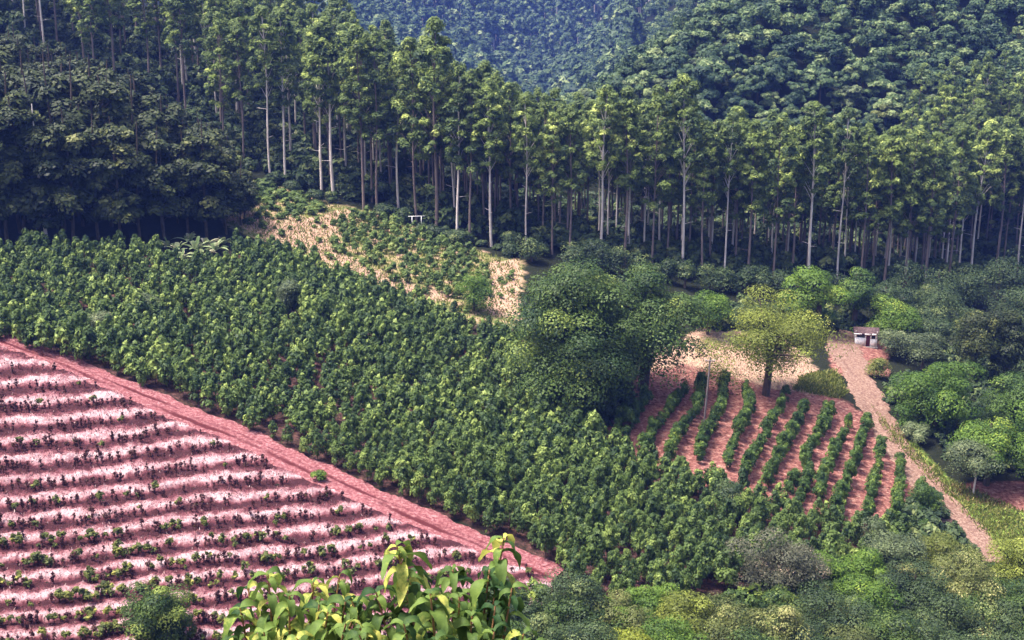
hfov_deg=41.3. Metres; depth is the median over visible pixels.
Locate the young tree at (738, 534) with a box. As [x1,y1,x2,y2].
[734,532,742,544]
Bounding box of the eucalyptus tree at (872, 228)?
[857,135,885,259]
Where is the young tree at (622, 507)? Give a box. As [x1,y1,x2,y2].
[611,495,628,524]
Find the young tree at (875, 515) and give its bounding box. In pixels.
[867,514,881,535]
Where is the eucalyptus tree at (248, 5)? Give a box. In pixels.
[228,0,260,105]
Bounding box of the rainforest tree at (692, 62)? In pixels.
[684,58,700,72]
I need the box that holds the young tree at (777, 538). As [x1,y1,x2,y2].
[775,527,788,548]
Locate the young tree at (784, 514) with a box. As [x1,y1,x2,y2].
[775,509,792,531]
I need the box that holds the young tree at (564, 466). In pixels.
[558,457,570,482]
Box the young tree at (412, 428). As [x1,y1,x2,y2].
[404,423,422,447]
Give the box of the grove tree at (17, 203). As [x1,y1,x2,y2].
[0,98,51,231]
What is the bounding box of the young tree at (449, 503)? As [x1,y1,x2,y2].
[442,486,460,516]
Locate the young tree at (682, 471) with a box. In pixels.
[676,467,692,491]
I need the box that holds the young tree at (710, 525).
[702,515,720,546]
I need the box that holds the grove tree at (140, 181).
[111,121,170,238]
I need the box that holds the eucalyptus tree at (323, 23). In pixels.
[304,15,351,191]
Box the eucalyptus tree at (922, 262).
[921,143,942,269]
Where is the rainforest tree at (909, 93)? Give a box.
[905,89,914,103]
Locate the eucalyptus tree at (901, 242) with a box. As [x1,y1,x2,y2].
[894,197,907,257]
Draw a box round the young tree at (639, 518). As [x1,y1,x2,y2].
[631,509,647,532]
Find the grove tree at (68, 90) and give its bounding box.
[56,70,76,94]
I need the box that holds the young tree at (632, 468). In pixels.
[619,460,642,489]
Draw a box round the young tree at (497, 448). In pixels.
[491,445,500,463]
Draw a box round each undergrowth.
[0,0,1023,286]
[512,549,1023,639]
[520,292,1023,554]
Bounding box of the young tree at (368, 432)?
[358,413,374,441]
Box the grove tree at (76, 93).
[59,52,83,96]
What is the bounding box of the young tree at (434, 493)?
[426,481,441,508]
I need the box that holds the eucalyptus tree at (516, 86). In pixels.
[505,81,531,203]
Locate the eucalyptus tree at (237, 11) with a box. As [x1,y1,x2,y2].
[226,0,256,130]
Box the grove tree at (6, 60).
[0,51,26,94]
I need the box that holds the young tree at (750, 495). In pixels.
[742,487,754,513]
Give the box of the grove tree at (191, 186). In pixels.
[168,156,193,222]
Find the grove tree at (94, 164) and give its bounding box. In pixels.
[67,113,126,239]
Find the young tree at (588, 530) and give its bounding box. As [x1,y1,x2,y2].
[585,526,592,536]
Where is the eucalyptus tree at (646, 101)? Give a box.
[637,98,660,209]
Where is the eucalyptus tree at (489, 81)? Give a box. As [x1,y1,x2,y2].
[473,77,507,238]
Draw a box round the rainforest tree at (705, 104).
[691,96,718,113]
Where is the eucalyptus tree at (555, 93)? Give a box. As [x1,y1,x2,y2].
[539,87,575,222]
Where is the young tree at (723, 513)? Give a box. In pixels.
[716,497,735,527]
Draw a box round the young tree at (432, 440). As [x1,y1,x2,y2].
[427,437,436,449]
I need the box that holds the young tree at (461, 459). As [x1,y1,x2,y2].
[456,455,465,473]
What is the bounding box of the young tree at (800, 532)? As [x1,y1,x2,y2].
[793,526,806,542]
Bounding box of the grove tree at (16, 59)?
[12,51,25,63]
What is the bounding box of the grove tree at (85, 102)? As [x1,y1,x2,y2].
[73,97,95,107]
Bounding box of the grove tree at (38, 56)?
[33,36,55,62]
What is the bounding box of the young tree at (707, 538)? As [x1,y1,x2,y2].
[701,530,712,547]
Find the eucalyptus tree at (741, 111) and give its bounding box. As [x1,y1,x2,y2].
[722,106,751,251]
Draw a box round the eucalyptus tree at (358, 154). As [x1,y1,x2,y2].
[340,64,359,166]
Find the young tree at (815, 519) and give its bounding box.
[809,508,817,524]
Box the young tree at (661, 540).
[653,533,668,559]
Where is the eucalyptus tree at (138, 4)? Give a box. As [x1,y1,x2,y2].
[125,0,156,76]
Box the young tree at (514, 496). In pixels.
[508,488,521,510]
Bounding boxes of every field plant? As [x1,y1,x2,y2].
[0,536,6,548]
[5,599,10,605]
[6,614,14,623]
[9,533,17,546]
[14,536,21,546]
[14,570,21,582]
[15,616,21,624]
[17,531,23,540]
[23,581,30,586]
[24,558,32,566]
[30,551,40,564]
[36,626,46,636]
[38,554,48,565]
[43,556,52,567]
[44,614,52,623]
[52,612,58,622]
[54,590,61,601]
[60,590,71,603]
[60,630,71,639]
[71,586,78,593]
[72,548,83,559]
[77,588,86,597]
[77,630,83,637]
[79,626,86,636]
[83,593,92,602]
[84,570,94,582]
[84,610,93,622]
[85,627,91,636]
[87,606,96,613]
[90,591,99,599]
[91,573,98,581]
[93,627,104,639]
[95,580,105,593]
[96,623,105,630]
[102,605,113,615]
[104,581,114,593]
[105,622,112,629]
[107,589,114,597]
[111,567,121,579]
[111,619,118,627]
[113,546,123,556]
[113,624,120,633]
[115,583,125,595]
[115,606,121,613]
[120,549,127,558]
[121,561,131,574]
[148,575,161,583]
[157,554,163,561]
[165,575,173,586]
[168,557,175,568]
[176,558,185,567]
[182,578,193,588]
[186,572,192,578]
[186,631,196,639]
[187,626,197,639]
[191,593,197,602]
[192,608,204,615]
[193,577,200,585]
[212,630,219,639]
[216,569,224,580]
[217,614,224,625]
[230,570,238,580]
[240,560,249,570]
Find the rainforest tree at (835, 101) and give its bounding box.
[826,90,843,112]
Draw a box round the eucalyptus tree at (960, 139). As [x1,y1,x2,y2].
[938,123,977,285]
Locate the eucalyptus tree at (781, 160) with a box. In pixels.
[773,136,804,258]
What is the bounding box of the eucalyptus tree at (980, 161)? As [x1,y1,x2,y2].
[966,140,988,248]
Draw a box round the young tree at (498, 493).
[490,487,501,511]
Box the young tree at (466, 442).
[455,433,471,469]
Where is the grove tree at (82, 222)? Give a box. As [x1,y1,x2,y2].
[60,104,96,226]
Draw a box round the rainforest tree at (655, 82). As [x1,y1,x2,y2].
[641,78,664,97]
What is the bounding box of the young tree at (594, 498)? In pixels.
[588,493,604,515]
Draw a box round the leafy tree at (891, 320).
[848,292,923,342]
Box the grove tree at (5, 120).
[0,110,32,241]
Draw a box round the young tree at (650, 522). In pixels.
[645,512,662,539]
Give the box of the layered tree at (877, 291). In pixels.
[842,284,914,318]
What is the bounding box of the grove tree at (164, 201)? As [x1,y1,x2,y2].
[140,125,188,238]
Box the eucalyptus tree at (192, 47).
[190,2,199,62]
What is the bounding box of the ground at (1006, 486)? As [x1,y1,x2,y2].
[0,0,1023,636]
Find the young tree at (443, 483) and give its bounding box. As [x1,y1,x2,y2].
[438,478,448,505]
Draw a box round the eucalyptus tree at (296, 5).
[291,0,302,95]
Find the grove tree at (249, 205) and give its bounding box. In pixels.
[236,168,255,217]
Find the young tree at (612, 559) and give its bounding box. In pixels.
[606,550,619,579]
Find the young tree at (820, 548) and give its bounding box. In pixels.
[814,538,821,555]
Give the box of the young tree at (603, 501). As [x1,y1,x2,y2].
[597,496,607,522]
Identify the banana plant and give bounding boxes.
[159,237,173,246]
[166,241,187,251]
[173,233,195,241]
[178,248,191,258]
[183,236,213,249]
[189,249,216,257]
[190,238,217,246]
[203,239,227,250]
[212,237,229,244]
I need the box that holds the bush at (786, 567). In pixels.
[723,526,833,605]
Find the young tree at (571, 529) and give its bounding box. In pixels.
[562,514,576,538]
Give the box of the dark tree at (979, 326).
[940,309,1000,380]
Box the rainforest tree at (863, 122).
[849,119,873,128]
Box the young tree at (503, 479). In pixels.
[494,461,514,498]
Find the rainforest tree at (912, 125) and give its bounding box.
[902,119,918,132]
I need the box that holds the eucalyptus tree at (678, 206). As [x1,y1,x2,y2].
[666,94,688,239]
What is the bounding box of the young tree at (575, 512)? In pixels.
[568,496,585,532]
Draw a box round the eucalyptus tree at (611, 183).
[595,160,622,216]
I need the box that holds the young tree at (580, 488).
[575,484,584,495]
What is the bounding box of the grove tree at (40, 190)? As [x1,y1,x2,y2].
[0,72,51,233]
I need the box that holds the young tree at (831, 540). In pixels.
[822,529,843,562]
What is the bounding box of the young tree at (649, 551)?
[636,544,656,575]
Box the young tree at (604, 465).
[596,458,612,487]
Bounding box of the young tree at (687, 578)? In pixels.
[678,568,694,592]
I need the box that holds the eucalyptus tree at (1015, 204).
[1006,171,1023,251]
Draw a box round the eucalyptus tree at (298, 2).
[294,0,303,28]
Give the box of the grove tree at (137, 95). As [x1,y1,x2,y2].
[95,75,141,124]
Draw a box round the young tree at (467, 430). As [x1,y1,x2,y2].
[461,424,475,450]
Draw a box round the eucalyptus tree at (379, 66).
[366,60,392,180]
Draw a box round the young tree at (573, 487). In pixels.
[562,478,582,508]
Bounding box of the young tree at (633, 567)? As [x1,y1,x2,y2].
[628,558,641,587]
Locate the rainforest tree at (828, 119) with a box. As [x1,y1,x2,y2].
[817,115,832,130]
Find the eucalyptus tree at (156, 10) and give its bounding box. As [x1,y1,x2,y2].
[143,0,167,70]
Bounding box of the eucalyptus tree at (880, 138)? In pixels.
[859,135,896,270]
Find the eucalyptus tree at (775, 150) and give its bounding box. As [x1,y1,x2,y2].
[767,137,787,252]
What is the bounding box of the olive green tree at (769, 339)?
[692,283,857,396]
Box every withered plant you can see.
[21,614,26,625]
[25,613,32,623]
[29,629,34,639]
[34,609,39,621]
[48,592,53,600]
[50,571,55,582]
[90,622,96,631]
[99,571,105,579]
[126,567,133,577]
[193,633,200,639]
[204,612,210,622]
[214,592,218,604]
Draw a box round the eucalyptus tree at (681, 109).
[659,73,707,262]
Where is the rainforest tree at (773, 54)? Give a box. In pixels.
[768,50,784,71]
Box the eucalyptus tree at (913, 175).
[889,125,932,277]
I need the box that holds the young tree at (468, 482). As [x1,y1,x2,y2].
[464,479,477,501]
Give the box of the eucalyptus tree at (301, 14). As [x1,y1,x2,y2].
[284,8,315,135]
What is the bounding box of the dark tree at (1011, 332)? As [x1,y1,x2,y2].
[983,305,1023,385]
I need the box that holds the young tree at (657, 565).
[645,558,668,584]
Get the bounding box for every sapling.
[328,236,335,244]
[336,218,341,227]
[337,213,347,222]
[340,241,347,251]
[341,221,349,231]
[342,232,349,242]
[347,208,358,216]
[348,213,355,220]
[348,225,355,235]
[349,220,356,226]
[351,240,358,253]
[354,229,364,240]
[357,211,365,221]
[361,223,370,231]
[361,244,367,250]
[363,205,370,215]
[363,238,372,250]
[365,214,371,224]
[366,253,373,263]
[368,211,376,219]
[369,230,377,238]
[370,218,379,226]
[371,249,379,256]
[371,255,379,264]
[375,232,383,240]
[377,241,385,251]
[378,224,384,231]
[378,230,387,240]
[379,211,387,219]
[379,258,385,269]
[381,219,389,229]
[381,237,388,248]
[387,234,396,243]
[388,241,396,250]
[388,261,396,273]
[389,213,397,221]
[390,223,397,232]
[393,238,400,246]
[394,226,401,236]
[395,246,403,254]
[396,217,404,226]
[397,236,405,245]
[398,260,408,271]
[401,254,409,262]
[401,268,412,280]
[403,230,411,237]
[405,223,411,230]
[405,237,413,247]
[407,255,415,263]
[407,261,414,267]
[409,234,417,244]
[411,227,418,236]
[411,264,419,275]
[416,240,422,246]
[416,274,422,282]
[418,225,427,235]
[418,257,425,265]
[419,231,426,238]
[419,244,428,253]
[420,267,428,279]
[423,239,431,247]
[424,278,430,288]
[425,252,435,263]
[427,245,435,253]
[428,272,437,284]
[429,262,435,270]
[432,238,439,247]
[433,246,439,254]
[435,272,443,282]
[435,280,442,290]
[440,238,448,246]
[440,251,447,258]
[441,263,449,273]
[443,236,451,246]
[443,285,452,294]
[446,245,455,253]
[446,258,453,266]
[447,250,455,259]
[447,270,454,281]
[448,265,458,275]
[452,273,463,286]
[452,285,462,297]
[454,238,464,244]
[454,258,462,269]
[455,242,463,249]
[455,252,462,259]
[458,246,464,254]
[459,268,467,276]
[460,254,468,265]
[463,241,472,252]
[465,261,473,271]
[470,248,477,255]
[472,256,479,265]
[479,262,486,270]
[480,267,490,278]
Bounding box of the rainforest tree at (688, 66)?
[674,63,694,78]
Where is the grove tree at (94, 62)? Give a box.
[76,52,99,66]
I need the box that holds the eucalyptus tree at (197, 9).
[190,0,210,89]
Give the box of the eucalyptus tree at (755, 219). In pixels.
[748,134,763,233]
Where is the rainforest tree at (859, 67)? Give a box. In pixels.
[843,56,877,95]
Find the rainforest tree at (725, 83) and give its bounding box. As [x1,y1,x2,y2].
[718,72,727,88]
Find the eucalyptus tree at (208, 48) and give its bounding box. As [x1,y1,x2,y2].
[203,0,232,115]
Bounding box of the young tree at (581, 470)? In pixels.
[577,466,588,487]
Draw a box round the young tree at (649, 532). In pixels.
[642,528,653,551]
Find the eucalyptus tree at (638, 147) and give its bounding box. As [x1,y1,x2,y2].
[612,127,646,243]
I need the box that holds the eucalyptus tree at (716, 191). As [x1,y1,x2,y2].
[706,121,716,230]
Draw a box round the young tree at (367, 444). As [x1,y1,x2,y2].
[360,440,374,456]
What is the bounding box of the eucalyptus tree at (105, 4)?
[99,0,120,58]
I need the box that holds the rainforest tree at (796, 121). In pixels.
[790,116,803,125]
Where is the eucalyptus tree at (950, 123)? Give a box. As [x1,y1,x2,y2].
[942,117,957,142]
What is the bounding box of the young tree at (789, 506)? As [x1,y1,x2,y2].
[784,498,798,533]
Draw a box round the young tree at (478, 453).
[470,441,487,481]
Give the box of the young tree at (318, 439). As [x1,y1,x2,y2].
[306,428,325,459]
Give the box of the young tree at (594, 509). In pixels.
[580,503,603,531]
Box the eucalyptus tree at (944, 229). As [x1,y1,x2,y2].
[932,143,954,257]
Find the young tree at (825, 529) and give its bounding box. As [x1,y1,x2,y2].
[820,527,829,539]
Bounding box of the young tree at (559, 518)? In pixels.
[554,512,566,542]
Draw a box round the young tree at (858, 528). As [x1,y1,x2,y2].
[851,515,863,537]
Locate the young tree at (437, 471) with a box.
[429,464,443,487]
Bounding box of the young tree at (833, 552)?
[828,548,838,561]
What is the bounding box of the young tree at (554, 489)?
[546,482,558,500]
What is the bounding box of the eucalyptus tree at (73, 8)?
[62,0,88,57]
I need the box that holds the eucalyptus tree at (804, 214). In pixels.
[792,132,820,242]
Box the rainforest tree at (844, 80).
[831,71,855,88]
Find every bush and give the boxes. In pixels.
[118,581,197,639]
[242,218,251,224]
[254,211,262,217]
[257,205,266,211]
[258,221,267,228]
[260,195,271,203]
[265,193,275,198]
[267,200,276,209]
[268,189,276,194]
[270,183,278,189]
[275,213,283,218]
[276,188,289,195]
[277,228,285,235]
[280,197,288,204]
[285,204,297,211]
[288,190,299,197]
[290,209,299,215]
[293,195,304,202]
[295,205,303,213]
[297,190,304,196]
[297,198,309,204]
[304,192,314,201]
[305,207,317,213]
[310,199,321,206]
[310,469,326,480]
[313,203,324,211]
[313,216,320,222]
[315,202,328,209]
[324,251,332,257]
[329,219,337,224]
[332,244,339,250]
[338,246,346,252]
[359,257,366,262]
[388,273,398,281]
[422,287,429,293]
[451,291,462,297]
[454,271,497,310]
[462,305,472,312]
[472,620,524,639]
[486,577,540,623]
[497,276,505,281]
[505,273,513,279]
[513,612,567,639]
[521,567,608,637]
[540,594,612,631]
[557,618,617,639]
[563,602,631,629]
[566,589,657,633]
[589,622,621,639]
[601,596,619,624]
[602,627,651,639]
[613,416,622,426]
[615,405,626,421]
[616,607,656,633]
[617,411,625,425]
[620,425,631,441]
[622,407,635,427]
[622,582,683,628]
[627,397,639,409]
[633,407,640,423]
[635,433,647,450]
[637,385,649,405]
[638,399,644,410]
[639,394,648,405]
[640,614,710,639]
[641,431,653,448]
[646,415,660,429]
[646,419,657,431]
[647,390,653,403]
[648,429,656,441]
[650,588,724,638]
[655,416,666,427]
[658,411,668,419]
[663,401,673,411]
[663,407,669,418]
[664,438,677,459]
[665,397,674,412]
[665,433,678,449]
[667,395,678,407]
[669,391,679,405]
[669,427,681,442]
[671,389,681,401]
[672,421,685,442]
[678,591,758,639]
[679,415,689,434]
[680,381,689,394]
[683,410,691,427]
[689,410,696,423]
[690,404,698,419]
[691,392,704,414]
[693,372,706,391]
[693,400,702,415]
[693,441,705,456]
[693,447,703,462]
[694,289,734,334]
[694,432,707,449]
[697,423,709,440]
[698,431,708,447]
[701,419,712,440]
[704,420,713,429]
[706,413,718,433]
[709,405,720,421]
[712,477,745,520]
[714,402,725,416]
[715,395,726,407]
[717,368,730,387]
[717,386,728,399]
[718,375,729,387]
[721,624,778,639]
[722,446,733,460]
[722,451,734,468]
[723,526,833,605]
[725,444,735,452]
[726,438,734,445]
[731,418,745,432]
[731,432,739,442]
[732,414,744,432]
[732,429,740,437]
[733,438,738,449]
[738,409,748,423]
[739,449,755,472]
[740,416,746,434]
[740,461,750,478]
[740,604,818,639]
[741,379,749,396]
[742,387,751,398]
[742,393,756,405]
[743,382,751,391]
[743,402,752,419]
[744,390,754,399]
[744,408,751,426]
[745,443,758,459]
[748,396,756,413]
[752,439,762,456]
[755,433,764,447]
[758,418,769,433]
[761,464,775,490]
[761,583,807,619]
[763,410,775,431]
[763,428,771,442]
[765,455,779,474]
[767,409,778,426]
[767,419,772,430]
[769,616,845,639]
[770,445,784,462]
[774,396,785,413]
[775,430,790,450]
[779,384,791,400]
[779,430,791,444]
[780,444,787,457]
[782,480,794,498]
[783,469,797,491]
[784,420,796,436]
[785,579,879,639]
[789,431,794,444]
[790,367,849,398]
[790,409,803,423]
[791,550,848,596]
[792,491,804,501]
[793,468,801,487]
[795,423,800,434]
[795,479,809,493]
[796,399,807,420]
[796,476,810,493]
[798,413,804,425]
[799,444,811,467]
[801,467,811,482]
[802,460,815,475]
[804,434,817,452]
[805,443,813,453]
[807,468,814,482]
[807,600,856,634]
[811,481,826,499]
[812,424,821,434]
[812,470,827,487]
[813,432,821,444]
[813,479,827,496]
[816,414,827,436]
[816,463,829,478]
[817,547,890,583]
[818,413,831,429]
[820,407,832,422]
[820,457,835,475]
[820,620,843,639]
[821,585,877,625]
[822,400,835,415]
[823,605,939,639]
[824,623,881,639]
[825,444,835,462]
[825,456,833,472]
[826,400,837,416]
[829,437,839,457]
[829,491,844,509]
[829,572,905,617]
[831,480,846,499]
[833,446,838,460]
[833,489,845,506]
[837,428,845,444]
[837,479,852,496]
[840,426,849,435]
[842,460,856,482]
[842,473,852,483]
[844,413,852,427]
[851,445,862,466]
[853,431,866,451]
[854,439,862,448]
[858,516,929,577]
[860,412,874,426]
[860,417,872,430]
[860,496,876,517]
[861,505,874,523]
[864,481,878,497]
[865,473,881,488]
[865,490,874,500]
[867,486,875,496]
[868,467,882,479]
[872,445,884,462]
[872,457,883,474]
[872,554,953,619]
[872,556,928,582]
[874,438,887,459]
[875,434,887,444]
[880,361,988,434]
[882,601,919,619]
[883,613,964,639]
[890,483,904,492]
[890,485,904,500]
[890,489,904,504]
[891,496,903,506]
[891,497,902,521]
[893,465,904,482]
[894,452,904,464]
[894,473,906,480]
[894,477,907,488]
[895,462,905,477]
[895,613,930,632]
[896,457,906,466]
[907,482,942,510]
[907,590,988,637]
[915,530,981,572]
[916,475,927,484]
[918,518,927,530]
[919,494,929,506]
[921,543,1011,608]
[939,612,966,639]
[941,569,1008,599]
[948,628,997,639]
[954,597,998,629]
[957,598,1023,639]
[958,588,1008,621]
[959,614,1002,638]
[985,535,1023,588]
[994,576,1023,623]
[1012,618,1023,639]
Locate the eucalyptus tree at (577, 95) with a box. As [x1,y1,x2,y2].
[572,92,587,215]
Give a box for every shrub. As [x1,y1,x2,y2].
[261,176,275,183]
[264,171,280,180]
[282,180,300,191]
[306,188,324,201]
[325,191,338,201]
[371,203,395,217]
[382,201,396,207]
[387,207,399,219]
[396,206,413,221]
[415,222,428,232]
[425,224,443,237]
[439,225,458,230]
[442,229,458,236]
[447,228,468,242]
[464,231,474,243]
[475,239,487,245]
[491,243,501,249]
[499,230,526,252]
[501,245,515,257]
[514,237,548,261]
[530,241,549,253]
[557,241,587,264]
[580,237,609,267]
[587,244,609,267]
[588,247,612,270]
[597,251,616,270]
[605,245,630,275]
[622,252,651,271]
[650,263,671,280]
[660,258,678,281]
[674,259,694,287]
[694,262,724,291]
[710,266,733,291]
[725,272,754,292]
[737,263,760,291]
[752,272,774,296]
[754,264,772,290]
[762,268,794,297]
[773,272,794,292]
[799,266,844,293]
[830,273,848,287]
[864,357,892,377]
[873,286,926,313]
[877,327,912,357]
[880,275,918,289]
[881,279,896,291]
[882,283,921,310]
[888,260,926,297]
[898,332,946,369]
[900,420,930,444]
[901,289,925,305]
[901,318,923,333]
[909,304,933,322]
[910,301,936,318]
[915,288,947,310]
[916,283,940,295]
[917,264,964,302]
[918,314,957,335]
[920,295,957,324]
[921,289,966,321]
[923,279,964,307]
[941,270,988,304]
[946,262,982,296]
[950,275,982,306]
[950,306,983,320]
[950,316,968,332]
[957,269,1003,305]
[959,274,987,305]
[981,256,1019,302]
[984,248,1023,290]
[984,258,1023,298]
[984,288,1020,317]
[996,265,1023,302]
[999,285,1023,306]
[1005,285,1023,315]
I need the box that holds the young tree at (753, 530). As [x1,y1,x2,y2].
[748,527,761,547]
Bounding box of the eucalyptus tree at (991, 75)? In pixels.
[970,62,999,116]
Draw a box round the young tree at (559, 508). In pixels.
[551,501,566,518]
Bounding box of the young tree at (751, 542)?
[746,537,756,552]
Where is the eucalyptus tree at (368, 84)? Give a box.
[352,60,383,202]
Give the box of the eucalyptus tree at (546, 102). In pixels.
[525,93,560,225]
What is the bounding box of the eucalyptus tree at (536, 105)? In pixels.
[511,91,542,234]
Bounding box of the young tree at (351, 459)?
[343,452,355,472]
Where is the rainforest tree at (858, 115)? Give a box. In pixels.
[850,108,868,120]
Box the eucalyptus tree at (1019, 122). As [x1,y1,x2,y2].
[1007,111,1023,221]
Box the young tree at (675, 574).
[669,568,683,590]
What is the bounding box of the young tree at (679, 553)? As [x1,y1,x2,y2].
[667,545,685,581]
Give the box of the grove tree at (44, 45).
[27,37,48,62]
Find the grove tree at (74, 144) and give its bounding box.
[25,74,99,231]
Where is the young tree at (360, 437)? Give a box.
[355,431,364,452]
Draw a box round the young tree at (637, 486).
[625,475,647,509]
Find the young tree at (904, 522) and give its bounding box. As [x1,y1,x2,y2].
[897,512,911,537]
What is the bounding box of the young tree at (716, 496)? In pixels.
[709,492,723,517]
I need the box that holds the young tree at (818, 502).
[812,497,823,525]
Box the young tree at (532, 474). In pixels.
[522,465,545,492]
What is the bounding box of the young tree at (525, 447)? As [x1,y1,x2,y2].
[516,440,534,470]
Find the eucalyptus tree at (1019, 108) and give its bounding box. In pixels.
[1008,103,1023,205]
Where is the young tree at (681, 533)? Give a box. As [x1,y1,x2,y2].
[673,516,691,545]
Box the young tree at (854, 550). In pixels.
[849,548,859,557]
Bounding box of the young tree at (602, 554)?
[596,547,604,562]
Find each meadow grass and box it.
[228,179,522,325]
[652,329,830,398]
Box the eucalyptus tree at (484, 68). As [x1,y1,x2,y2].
[472,59,493,201]
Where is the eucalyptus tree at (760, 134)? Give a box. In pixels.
[732,118,770,265]
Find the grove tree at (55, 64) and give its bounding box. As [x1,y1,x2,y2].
[37,46,76,71]
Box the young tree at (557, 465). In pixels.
[549,459,564,479]
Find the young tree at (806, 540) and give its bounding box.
[803,539,813,552]
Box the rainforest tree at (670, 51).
[663,47,688,57]
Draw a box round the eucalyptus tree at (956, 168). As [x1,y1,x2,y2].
[936,160,968,263]
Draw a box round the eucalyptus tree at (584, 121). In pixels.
[575,99,596,220]
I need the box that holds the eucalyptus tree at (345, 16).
[334,11,355,129]
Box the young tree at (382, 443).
[377,440,389,461]
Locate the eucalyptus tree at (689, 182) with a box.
[676,124,709,241]
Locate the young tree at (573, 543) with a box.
[563,537,579,560]
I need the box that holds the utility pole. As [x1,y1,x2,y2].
[703,358,714,421]
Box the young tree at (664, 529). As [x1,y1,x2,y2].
[655,521,667,537]
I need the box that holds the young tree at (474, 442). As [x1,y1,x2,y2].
[469,440,478,465]
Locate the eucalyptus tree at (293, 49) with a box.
[272,20,303,150]
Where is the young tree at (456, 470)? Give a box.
[453,468,463,487]
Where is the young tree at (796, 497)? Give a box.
[792,495,804,515]
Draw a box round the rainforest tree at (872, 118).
[862,113,883,135]
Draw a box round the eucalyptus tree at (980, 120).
[967,105,987,223]
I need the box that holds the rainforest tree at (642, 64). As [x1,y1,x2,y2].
[633,58,652,73]
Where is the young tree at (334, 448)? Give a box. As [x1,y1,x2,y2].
[327,440,344,464]
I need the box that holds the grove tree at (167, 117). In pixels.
[148,95,185,217]
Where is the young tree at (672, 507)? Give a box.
[661,503,678,535]
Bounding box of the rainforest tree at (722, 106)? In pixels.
[715,101,729,118]
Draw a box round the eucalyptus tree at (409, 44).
[389,36,440,222]
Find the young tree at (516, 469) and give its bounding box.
[509,463,521,491]
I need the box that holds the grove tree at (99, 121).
[92,111,122,198]
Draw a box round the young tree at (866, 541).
[856,535,871,551]
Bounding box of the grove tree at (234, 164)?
[225,160,242,190]
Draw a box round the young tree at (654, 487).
[650,481,663,499]
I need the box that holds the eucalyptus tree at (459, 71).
[439,65,476,230]
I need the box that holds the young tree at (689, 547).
[680,534,697,566]
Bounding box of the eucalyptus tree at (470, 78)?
[451,68,488,232]
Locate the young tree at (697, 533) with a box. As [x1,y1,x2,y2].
[692,528,701,544]
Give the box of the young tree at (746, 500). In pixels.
[739,492,749,517]
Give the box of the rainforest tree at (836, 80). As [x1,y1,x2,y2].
[817,76,838,93]
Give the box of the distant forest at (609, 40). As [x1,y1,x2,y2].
[274,0,652,100]
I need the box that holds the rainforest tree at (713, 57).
[696,50,725,66]
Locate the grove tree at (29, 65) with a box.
[15,50,40,70]
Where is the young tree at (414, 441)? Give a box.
[409,435,422,451]
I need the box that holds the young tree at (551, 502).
[544,487,555,512]
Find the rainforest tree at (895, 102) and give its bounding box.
[872,94,903,118]
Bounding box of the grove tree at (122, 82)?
[93,77,132,105]
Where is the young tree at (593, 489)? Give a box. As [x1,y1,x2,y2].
[589,484,599,497]
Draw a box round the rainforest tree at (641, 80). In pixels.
[625,70,652,99]
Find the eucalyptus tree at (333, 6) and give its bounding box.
[323,0,344,127]
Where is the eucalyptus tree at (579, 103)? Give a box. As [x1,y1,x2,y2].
[569,99,587,215]
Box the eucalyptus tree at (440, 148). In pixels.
[423,75,456,205]
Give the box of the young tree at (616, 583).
[607,575,623,596]
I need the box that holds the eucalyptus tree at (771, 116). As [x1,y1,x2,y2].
[757,109,782,245]
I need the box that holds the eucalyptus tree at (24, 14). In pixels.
[22,0,28,29]
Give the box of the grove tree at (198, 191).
[183,140,211,202]
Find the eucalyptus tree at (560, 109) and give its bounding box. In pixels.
[547,103,576,222]
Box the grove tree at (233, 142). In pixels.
[226,134,239,168]
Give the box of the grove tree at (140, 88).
[119,69,148,95]
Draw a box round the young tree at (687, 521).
[677,516,691,532]
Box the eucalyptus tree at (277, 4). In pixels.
[271,0,297,55]
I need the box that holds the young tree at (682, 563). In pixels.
[671,544,685,568]
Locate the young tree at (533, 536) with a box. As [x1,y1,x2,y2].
[527,523,538,544]
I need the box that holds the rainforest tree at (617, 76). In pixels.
[603,72,624,84]
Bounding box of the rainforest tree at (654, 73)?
[650,70,661,78]
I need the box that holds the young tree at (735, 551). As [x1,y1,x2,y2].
[729,537,738,554]
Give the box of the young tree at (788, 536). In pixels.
[783,534,792,553]
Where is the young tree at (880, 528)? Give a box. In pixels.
[872,519,886,544]
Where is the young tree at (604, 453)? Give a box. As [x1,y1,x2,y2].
[596,448,613,480]
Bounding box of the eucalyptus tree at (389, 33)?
[378,19,395,52]
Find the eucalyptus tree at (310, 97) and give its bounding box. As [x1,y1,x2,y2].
[304,65,332,147]
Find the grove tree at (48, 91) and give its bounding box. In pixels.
[8,71,64,229]
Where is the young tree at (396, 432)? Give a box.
[388,428,406,454]
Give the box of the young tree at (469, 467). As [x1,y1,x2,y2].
[463,454,476,489]
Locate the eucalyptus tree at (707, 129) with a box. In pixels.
[688,120,721,275]
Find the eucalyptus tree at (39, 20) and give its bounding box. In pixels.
[38,0,41,35]
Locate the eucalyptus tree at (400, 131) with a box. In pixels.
[392,58,410,158]
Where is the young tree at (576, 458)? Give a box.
[565,443,586,474]
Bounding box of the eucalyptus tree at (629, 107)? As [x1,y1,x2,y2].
[607,86,642,263]
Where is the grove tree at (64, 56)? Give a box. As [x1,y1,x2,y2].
[53,46,74,59]
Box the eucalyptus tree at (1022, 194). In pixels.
[1018,173,1023,245]
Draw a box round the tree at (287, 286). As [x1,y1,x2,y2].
[274,278,301,316]
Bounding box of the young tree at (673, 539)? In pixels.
[665,530,678,554]
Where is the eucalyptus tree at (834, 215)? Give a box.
[825,129,849,244]
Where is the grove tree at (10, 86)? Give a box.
[0,75,39,121]
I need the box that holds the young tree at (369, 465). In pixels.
[357,448,376,481]
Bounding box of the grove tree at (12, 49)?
[0,42,24,59]

